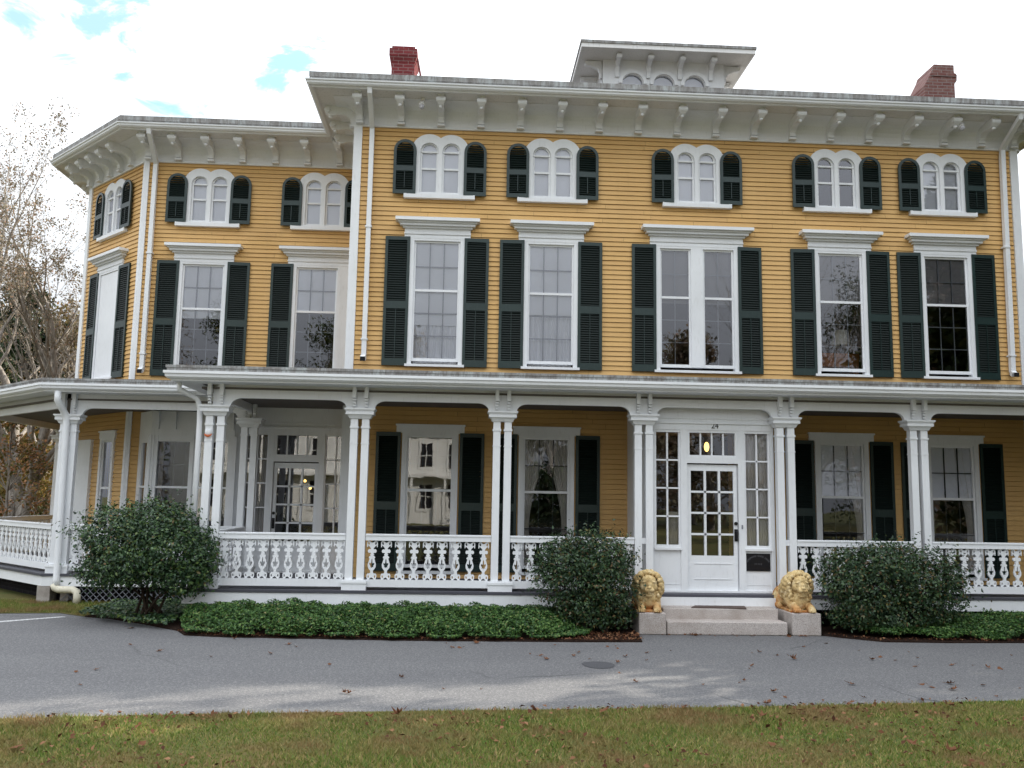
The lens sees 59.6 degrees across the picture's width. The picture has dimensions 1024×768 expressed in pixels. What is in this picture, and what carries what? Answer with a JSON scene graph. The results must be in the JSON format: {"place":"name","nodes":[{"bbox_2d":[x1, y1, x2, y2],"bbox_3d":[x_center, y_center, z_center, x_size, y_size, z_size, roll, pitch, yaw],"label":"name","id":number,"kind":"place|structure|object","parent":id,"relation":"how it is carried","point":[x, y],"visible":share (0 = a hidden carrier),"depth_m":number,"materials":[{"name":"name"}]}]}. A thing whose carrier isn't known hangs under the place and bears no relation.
{"place":"outdoors","nodes":[
{"label":"outdoors","id":0,"kind":"place"},
{"bbox_2d":[0,269,67,514],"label":"tree","id":1,"kind":"object","parent":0,"point":[43,339],"visible":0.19,"depth_m":37.38,"materials":[{"name":"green plant"}]},
{"bbox_2d":[0,588,113,616],"bbox_3d":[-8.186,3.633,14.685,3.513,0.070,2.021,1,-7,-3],"label":"grass","id":2,"kind":"structure","parent":0,"point":[14,605],"depth_m":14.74,"materials":[{"name":"green plant"}]},
{"bbox_2d":[85,604,641,641],"bbox_3d":[-2.500,3.587,13.332,8.849,0.020,3.267,-1,-8,14],"label":"planting bed","id":3,"kind":"object","parent":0,"point":[175,625],"visible":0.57,"depth_m":12.33,"materials":[{"name":"brown soil"}]},
{"bbox_2d":[79,598,190,624],"bbox_3d":[-5.781,3.518,13.879,1.767,0.144,2.850,1,-7,-3],"label":"ground cover","id":4,"kind":"object","parent":3,"relation":"on","point":[168,609],"visible":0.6,"depth_m":13.68,"materials":[{"name":"green plant"}]},
{"bbox_2d":[44,485,236,618],"bbox_3d":[-5.474,2.520,13.320,2.745,2.036,1.783,1,-7,-3],"label":"holly bush","id":5,"kind":"object","parent":3,"relation":"on","point":[110,558],"visible":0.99,"depth_m":13.09,"materials":[{"name":"green plant"}]},
{"bbox_2d":[180,597,592,638],"bbox_3d":[-1.742,3.303,12.674,6.020,0.401,1.517,1,-7,-3],"label":"ground cover","id":6,"kind":"object","parent":3,"relation":"on","point":[282,614],"visible":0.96,"depth_m":12.40,"materials":[{"name":"green plant"}]},
{"bbox_2d":[520,519,646,632],"bbox_3d":[1.069,2.794,13.111,1.916,1.654,1.368,1,-7,-3],"label":"holly bush","id":7,"kind":"object","parent":3,"relation":"on","point":[596,593],"visible":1,"depth_m":12.88,"materials":[{"name":"green plant"}]},
{"bbox_2d":[177,628,1023,640],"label":"leaf litter","id":8,"kind":"object","parent":3,"relation":"on","point":[610,636],"visible":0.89,"depth_m":12.29,"materials":[{"name":"brown plant"}]},
{"bbox_2d":[0,506,821,635],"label":"ground","id":9,"kind":"structure","parent":0,"point":[628,625],"depth_m":13.99,"materials":[{"name":"brown soil"}]},
{"bbox_2d":[0,421,38,513],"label":"golden tree","id":10,"kind":"object","parent":9,"relation":"on","point":[20,431],"visible":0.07,"depth_m":33.39,"materials":[{"name":"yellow plant"}]},
{"bbox_2d":[0,310,50,504],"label":"evergreen tree","id":11,"kind":"object","parent":9,"relation":"on","point":[10,376],"visible":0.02,"depth_m":40.13,"materials":[{"name":"green plant"}]},
{"bbox_2d":[0,422,53,548],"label":"autumn shrub","id":12,"kind":"object","parent":9,"relation":"on","point":[9,470],"visible":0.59,"depth_m":24.12,"materials":[{"name":"brown plant"}]},
{"bbox_2d":[0,441,54,551],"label":"autumn shrub","id":13,"kind":"object","parent":9,"relation":"on","point":[47,477],"visible":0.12,"depth_m":28.76,"materials":[{"name":"brown plant"}]},
{"bbox_2d":[0,363,54,520],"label":"evergreen tree","id":14,"kind":"object","parent":9,"relation":"on","point":[36,438],"depth_m":47.07,"materials":[{"name":"green plant"}]},
{"bbox_2d":[0,285,79,514],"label":"bare tree","id":15,"kind":"object","parent":9,"relation":"on","point":[67,368],"visible":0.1,"depth_m":31.52,"materials":[{"name":"brown plant"}]},
{"bbox_2d":[0,271,79,485],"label":"bare tree","id":16,"kind":"object","parent":9,"relation":"on","point":[60,372],"visible":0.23,"depth_m":30.82,"materials":[{"name":"brown plant"}]},
{"bbox_2d":[5,298,80,504],"bbox_3d":[-18.952,1.352,37.264,3.646,10.049,4.653,5,-8,-28],"label":"golden tree","id":17,"kind":"object","parent":9,"relation":"on","point":[64,372],"visible":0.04,"depth_m":37.46,"materials":[{"name":"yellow plant"}]},
{"bbox_2d":[0,96,88,552],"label":"bare tree","id":18,"kind":"object","parent":9,"relation":"on","point":[46,356],"visible":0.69,"depth_m":26.03,"materials":[{"name":"brown plant"}]},
{"bbox_2d":[0,39,1023,625],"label":"mansion","id":19,"kind":"structure","parent":9,"relation":"on","point":[464,341],"depth_m":16.72,"materials":[{"name":"yellow wood"}]},
{"bbox_2d":[93,430,116,538],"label":"window","id":20,"kind":"structure","parent":19,"relation":"in","point":[106,437],"depth_m":18.63,"materials":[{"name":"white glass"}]},
{"bbox_2d":[87,247,128,378],"bbox_3d":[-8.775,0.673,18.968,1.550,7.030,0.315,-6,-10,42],"label":"window","id":21,"kind":"structure","parent":19,"relation":"in","point":[108,263],"depth_m":19.28,"materials":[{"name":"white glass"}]},
{"bbox_2d":[96,179,127,241],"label":"window","id":22,"kind":"structure","parent":19,"relation":"in","point":[112,205],"depth_m":19.58,"materials":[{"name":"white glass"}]},
{"bbox_2d":[135,411,240,561],"bbox_3d":[-6.306,2.070,17.708,2.420,3.020,0.660,1,-7,-3],"label":"bay window","id":23,"kind":"structure","parent":19,"relation":"in","point":[157,428],"depth_m":17.60,"materials":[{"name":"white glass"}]},
{"bbox_2d":[164,242,242,365],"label":"window","id":24,"kind":"structure","parent":19,"relation":"in","point":[202,281],"depth_m":18.52,"materials":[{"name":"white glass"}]},
{"bbox_2d":[204,429,211,436],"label":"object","id":25,"kind":"object","parent":19,"relation":"attached to","point":[208,432],"depth_m":13.75,"materials":[{"name":"white"}]},
{"bbox_2d":[175,168,240,227],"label":"window","id":26,"kind":"structure","parent":19,"relation":"in","point":[208,196],"depth_m":18.77,"materials":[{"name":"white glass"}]},
{"bbox_2d":[269,463,318,570],"bbox_3d":[-4.029,2.451,16.529,0.810,1.980,0.132,1,-7,-3],"label":"door","id":27,"kind":"structure","parent":19,"relation":"in","point":[281,553],"depth_m":16.55,"materials":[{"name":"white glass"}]},
{"bbox_2d":[279,245,348,368],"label":"window","id":28,"kind":"structure","parent":19,"relation":"in","point":[320,274],"depth_m":18.64,"materials":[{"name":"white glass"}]},
{"bbox_2d":[290,173,349,232],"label":"window","id":29,"kind":"structure","parent":19,"relation":"in","point":[323,197],"depth_m":18.89,"materials":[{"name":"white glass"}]},
{"bbox_2d":[418,97,425,109],"bbox_3d":[-1.651,-5.147,16.442,0.135,0.255,0.203,1,-7,-3],"label":"floodlight","id":30,"kind":"object","parent":19,"relation":"attached to","point":[421,105],"visible":1,"depth_m":16.38,"materials":[{"name":"grey"}]},
{"bbox_2d":[396,424,465,573],"bbox_3d":[-1.488,2.047,16.020,1.250,2.645,0.185,1,-7,-3],"label":"window","id":31,"kind":"structure","parent":19,"relation":"in","point":[423,431],"depth_m":16.03,"materials":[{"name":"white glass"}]},
{"bbox_2d":[395,216,479,367],"bbox_3d":[-1.393,-1.683,16.433,1.550,2.760,0.315,1,-7,-3],"label":"window","id":32,"kind":"structure","parent":19,"relation":"in","point":[437,244],"depth_m":16.51,"materials":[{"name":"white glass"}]},
{"bbox_2d":[404,134,474,200],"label":"window","id":33,"kind":"structure","parent":19,"relation":"in","point":[439,165],"depth_m":16.80,"materials":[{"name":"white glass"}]},
{"bbox_2d":[512,426,580,574],"bbox_3d":[0.608,2.095,16.131,1.250,2.645,0.185,1,-7,-3],"label":"window","id":34,"kind":"structure","parent":19,"relation":"in","point":[558,442],"depth_m":16.21,"materials":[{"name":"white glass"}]},
{"bbox_2d":[510,219,593,370],"bbox_3d":[0.718,-1.632,16.556,1.550,2.760,0.335,1,-7,-3],"label":"window","id":35,"kind":"structure","parent":19,"relation":"in","point":[550,320],"depth_m":16.63,"materials":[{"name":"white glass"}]},
{"bbox_2d":[517,138,587,204],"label":"window","id":36,"kind":"structure","parent":19,"relation":"in","point":[552,165],"depth_m":16.91,"materials":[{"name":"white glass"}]},
{"bbox_2d":[662,144,731,209],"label":"window","id":37,"kind":"structure","parent":19,"relation":"in","point":[696,170],"depth_m":17.05,"materials":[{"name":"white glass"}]},
{"bbox_2d":[641,224,753,374],"bbox_3d":[3.459,-1.569,16.691,2.100,2.760,0.315,1,-7,-3],"label":"window","id":38,"kind":"structure","parent":19,"relation":"in","point":[697,266],"depth_m":16.79,"materials":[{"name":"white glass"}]},
{"bbox_2d":[704,442,708,451],"bbox_3d":[3.370,1.089,15.497,0.088,0.170,0.083,1,-7,-3],"label":"hall lantern","id":39,"kind":"object","parent":19,"relation":"hanging from","point":[706,446],"visible":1,"depth_m":15.47,"materials":[{"name":"yellow glass"}]},
{"bbox_2d":[687,464,738,590],"bbox_3d":[3.198,2.278,14.250,0.810,1.980,0.132,1,-7,-3],"label":"door","id":40,"kind":"structure","parent":19,"relation":"in","point":[705,572],"depth_m":14.21,"materials":[{"name":"white wood"}]},
{"bbox_2d":[802,149,871,213],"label":"window","id":41,"kind":"structure","parent":19,"relation":"in","point":[833,158],"depth_m":17.17,"materials":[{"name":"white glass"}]},
{"bbox_2d":[822,353,858,373],"bbox_3d":[6.129,-0.036,17.612,1.200,1.060,0.600,1,-7,-3],"label":"writing desk","id":42,"kind":"object","parent":19,"relation":"in","point":[828,360],"visible":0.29,"depth_m":17.39,"materials":[{"name":"brown wood"}]},
{"bbox_2d":[830,330,850,352],"bbox_3d":[6.511,-0.803,17.731,0.400,0.500,0.400,1,-7,-3],"label":"table lamp","id":43,"kind":"object","parent":42,"relation":"on","point":[840,337],"visible":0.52,"depth_m":17.61,"materials":[{"name":"white metal"}]},
{"bbox_2d":[799,229,882,377],"bbox_3d":[6.204,-1.505,16.836,1.550,2.760,0.315,1,-7,-3],"label":"window","id":44,"kind":"structure","parent":19,"relation":"in","point":[840,255],"depth_m":16.95,"materials":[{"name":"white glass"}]},
{"bbox_2d":[807,432,874,578],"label":"window","id":45,"kind":"structure","parent":19,"relation":"in","point":[841,463],"depth_m":16.50,"materials":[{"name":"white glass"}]},
{"bbox_2d":[908,153,977,217],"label":"window","id":46,"kind":"structure","parent":19,"relation":"in","point":[941,178],"depth_m":17.31,"materials":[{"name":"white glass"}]},
{"bbox_2d":[904,233,988,379],"bbox_3d":[8.261,-1.458,16.945,1.550,2.760,0.315,1,-7,-3],"label":"window","id":47,"kind":"structure","parent":19,"relation":"in","point":[946,266],"depth_m":17.06,"materials":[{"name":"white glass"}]},
{"bbox_2d":[928,435,987,580],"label":"window","id":48,"kind":"structure","parent":19,"relation":"in","point":[954,473],"depth_m":16.61,"materials":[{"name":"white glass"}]},
{"bbox_2d":[958,121,965,130],"bbox_3d":[8.512,-4.910,16.980,0.135,0.255,0.203,1,-7,-3],"label":"floodlight","id":49,"kind":"object","parent":19,"relation":"attached to","point":[961,126],"visible":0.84,"depth_m":16.90,"materials":[{"name":"grey"}]},
{"bbox_2d":[630,608,665,634],"bbox_3d":[2.017,3.516,13.301,0.400,0.305,0.710,1,-7,-3],"label":"pedestal","id":50,"kind":"object","parent":9,"relation":"on","point":[649,623],"visible":0.68,"depth_m":12.95,"materials":[{"name":"stone"}]},
{"bbox_2d":[631,569,664,612],"bbox_3d":[2.032,3.086,13.505,0.505,0.618,1.030,0,-7,4],"label":"lion statue","id":51,"kind":"object","parent":50,"relation":"on","point":[654,591],"visible":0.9,"depth_m":13.14,"materials":[{"name":"stone"}]},
{"bbox_2d":[661,605,787,635],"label":"stone steps","id":52,"kind":"structure","parent":9,"relation":"on","point":[749,620],"depth_m":13.10,"materials":[{"name":"stone"}]},
{"bbox_2d":[691,605,746,608],"bbox_3d":[3.113,3.363,13.488,0.880,0.014,0.300,1,-7,-3],"label":"doormat","id":53,"kind":"object","parent":52,"relation":"on","point":[719,607],"visible":1,"depth_m":13.43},
{"bbox_2d":[776,608,820,635],"bbox_3d":[4.289,3.561,13.422,0.430,0.320,0.710,1,-7,-3],"label":"pedestal","id":54,"kind":"object","parent":9,"relation":"on","point":[807,624],"visible":0.73,"depth_m":13.08,"materials":[{"name":"stone"}]},
{"bbox_2d":[772,570,815,612],"bbox_3d":[4.272,3.123,13.627,0.504,0.618,1.030,1,-7,-3],"label":"lion statue","id":55,"kind":"object","parent":54,"relation":"on","point":[792,593],"visible":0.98,"depth_m":13.30,"materials":[{"name":"stone"}]},
{"bbox_2d":[821,625,1023,642],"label":"planting bed","id":56,"kind":"object","parent":9,"relation":"on","point":[827,629],"visible":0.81,"depth_m":12.95,"materials":[{"name":"brown soil"}]},
{"bbox_2d":[805,530,991,635],"bbox_3d":[5.651,2.962,13.399,2.591,1.545,1.502,1,-7,-3],"label":"holly bush","id":57,"kind":"object","parent":56,"relation":"on","point":[869,604],"visible":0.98,"depth_m":13.09,"materials":[{"name":"green plant"}]},
{"bbox_2d":[831,607,1023,639],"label":"ground cover","id":58,"kind":"object","parent":56,"relation":"on","point":[1008,622],"visible":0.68,"depth_m":12.97,"materials":[{"name":"green plant"}]},
{"bbox_2d":[0,613,1023,717],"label":"driveway","id":59,"kind":"structure","parent":0,"point":[42,661],"depth_m":9.95,"materials":[{"name":"grey asphalt"}]},
{"bbox_2d":[0,616,62,621],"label":"road marking","id":60,"kind":"object","parent":59,"relation":"on","point":[30,619],"visible":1,"depth_m":13.37,"materials":[{"name":"paint"}]},
{"bbox_2d":[582,661,614,667],"bbox_3d":[1.012,3.279,10.453,0.386,0.001,0.437,1,-7,-3],"label":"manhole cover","id":61,"kind":"object","parent":59,"relation":"on","point":[595,664],"visible":1,"depth_m":10.46,"materials":[{"name":"grey metal"}]},
{"bbox_2d":[0,698,1023,767],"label":"lawn","id":62,"kind":"structure","parent":0,"point":[178,759],"depth_m":7.02,"materials":[{"name":"plant"}]},
{"bbox_2d":[137,740,146,745],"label":"fallen leaf","id":63,"kind":"object","parent":62,"relation":"on","point":[142,743],"visible":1,"depth_m":6.64,"materials":[{"name":"brown plant"}]},
{"bbox_2d":[391,706,406,713],"bbox_3d":[-0.969,2.790,7.667,0.146,0.077,0.109,2,-7,-7],"label":"fallen leaf","id":64,"kind":"object","parent":62,"relation":"on","point":[398,711],"visible":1,"depth_m":7.66,"materials":[{"name":"brown plant"}]},
{"bbox_2d":[20,696,1023,767],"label":"leaf litter","id":65,"kind":"object","parent":62,"relation":"on","point":[646,765],"visible":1,"depth_m":7.26,"materials":[{"name":"brown plant"}]},
{"bbox_2d":[907,739,919,745],"bbox_3d":[3.130,2.789,6.968,0.120,0.039,0.123,-2,-8,25],"label":"fallen leaf","id":66,"kind":"object","parent":62,"relation":"on","point":[911,741],"visible":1,"depth_m":7.00,"materials":[{"name":"brown plant"}]},
{"bbox_2d":[945,742,959,750],"bbox_3d":[3.321,2.748,6.791,0.137,0.072,0.094,2,-7,-5],"label":"fallen leaf","id":67,"kind":"object","parent":62,"relation":"on","point":[953,748],"visible":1,"depth_m":6.81,"materials":[{"name":"brown plant"}]},
{"bbox_2d":[0,0,1023,360],"label":"sky","id":68,"kind":"structure","parent":0,"point":[214,59],"materials":[{"name":"white"}]}
]}

